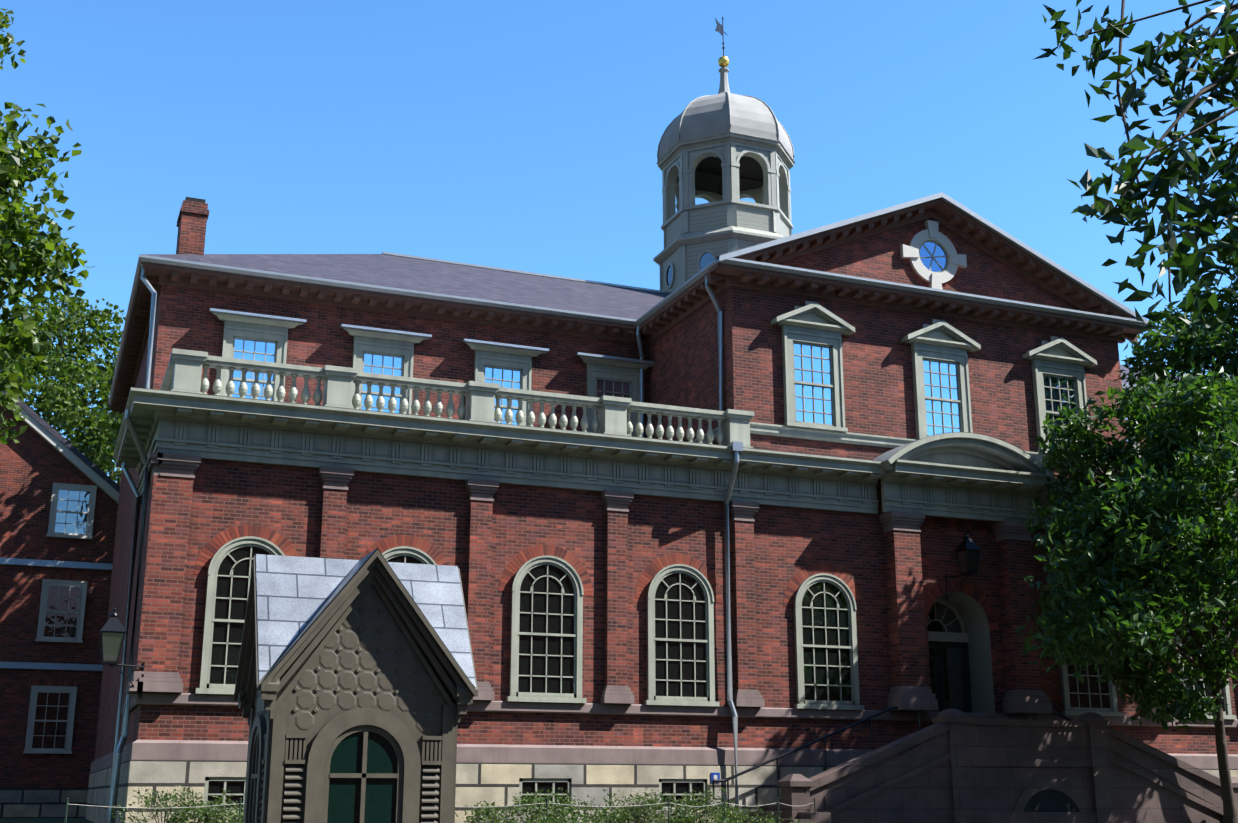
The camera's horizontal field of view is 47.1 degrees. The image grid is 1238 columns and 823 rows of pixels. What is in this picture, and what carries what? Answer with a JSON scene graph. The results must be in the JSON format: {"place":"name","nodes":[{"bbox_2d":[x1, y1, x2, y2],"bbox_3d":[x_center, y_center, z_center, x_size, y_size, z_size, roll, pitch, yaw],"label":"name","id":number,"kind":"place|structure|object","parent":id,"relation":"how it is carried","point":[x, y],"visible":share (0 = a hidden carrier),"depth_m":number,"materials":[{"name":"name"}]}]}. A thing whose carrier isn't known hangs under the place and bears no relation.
{"place":"outdoors","nodes":[
{"label":"outdoors","id":0,"kind":"place"},
{"bbox_2d":[0,818,90,822],"bbox_3d":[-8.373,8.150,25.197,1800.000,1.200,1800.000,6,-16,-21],"label":"ground","id":1,"kind":"structure","parent":0,"point":[41,820],"depth_m":40.17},
{"bbox_2d":[0,8,94,443],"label":"maple tree","id":2,"kind":"object","parent":1,"relation":"on","point":[16,173],"visible":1,"depth_m":17.37,"materials":[{"name":"green plant"}]},
{"bbox_2d":[0,391,119,817],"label":"neighbour hall","id":3,"kind":"structure","parent":1,"relation":"on","point":[59,496],"depth_m":46.00,"materials":[{"name":"brick"}]},
{"bbox_2d":[0,270,125,485],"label":"tree","id":4,"kind":"object","parent":1,"relation":"on","point":[63,394],"visible":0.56,"depth_m":77.87,"materials":[{"name":"green plant"}]},
{"bbox_2d":[84,401,122,464],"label":"elm tree","id":5,"kind":"object","parent":1,"relation":"on","point":[115,427],"depth_m":46.20,"materials":[{"name":"green plant"}]},
{"bbox_2d":[65,797,815,822],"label":"rope fence","id":6,"kind":"object","parent":1,"relation":"on","point":[240,803],"visible":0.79,"depth_m":25.61,"materials":[{"name":"grey metal"}]},
{"bbox_2d":[112,784,812,822],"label":"foundation shrubs","id":7,"kind":"object","parent":1,"relation":"on","point":[561,814],"visible":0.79,"depth_m":26.24,"materials":[{"name":"green plant"}]},
{"bbox_2d":[85,192,1237,822],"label":"brick building","id":8,"kind":"structure","parent":1,"relation":"on","point":[717,518],"depth_m":31.66,"materials":[{"name":"brick"}]},
{"bbox_2d":[99,608,144,698],"bbox_3d":[-8.921,4.328,25.505,0.840,1.580,0.657,6,-16,-21],"label":"wall lantern","id":9,"kind":"object","parent":8,"relation":"attached to","point":[112,632],"visible":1,"depth_m":25.25,"materials":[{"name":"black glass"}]},
{"bbox_2d":[653,17,794,291],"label":"cupola","id":10,"kind":"object","parent":8,"relation":"on","point":[723,151],"visible":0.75,"depth_m":45.69,"materials":[{"name":"white wood"}]},
{"bbox_2d":[945,532,980,601],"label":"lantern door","id":11,"kind":"structure","parent":8,"relation":"attached to","point":[967,551],"depth_m":32.68,"materials":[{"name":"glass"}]},
{"bbox_2d":[712,706,1237,822],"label":"entrance stoop","id":12,"kind":"object","parent":1,"relation":"on","point":[953,766],"visible":0.83,"depth_m":29.77,"materials":[{"name":"stone"}]},
{"bbox_2d":[1015,230,1237,822],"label":"young tree","id":13,"kind":"object","parent":1,"relation":"on","point":[1176,474],"visible":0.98,"depth_m":30.00,"materials":[{"name":"green plant"}]},
{"bbox_2d":[234,548,477,822],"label":"guard house","id":14,"kind":"structure","parent":0,"point":[356,690],"depth_m":14.56,"materials":[{"name":"paint"}]},
{"bbox_2d":[0,0,1237,482],"label":"sky","id":15,"kind":"structure","parent":0,"point":[521,135],"materials":[{"name":"blue"}]},
{"bbox_2d":[1032,0,1237,340],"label":"tree","id":16,"kind":"object","parent":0,"point":[1127,188],"visible":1,"depth_m":8.31,"materials":[{"name":"green plant"}]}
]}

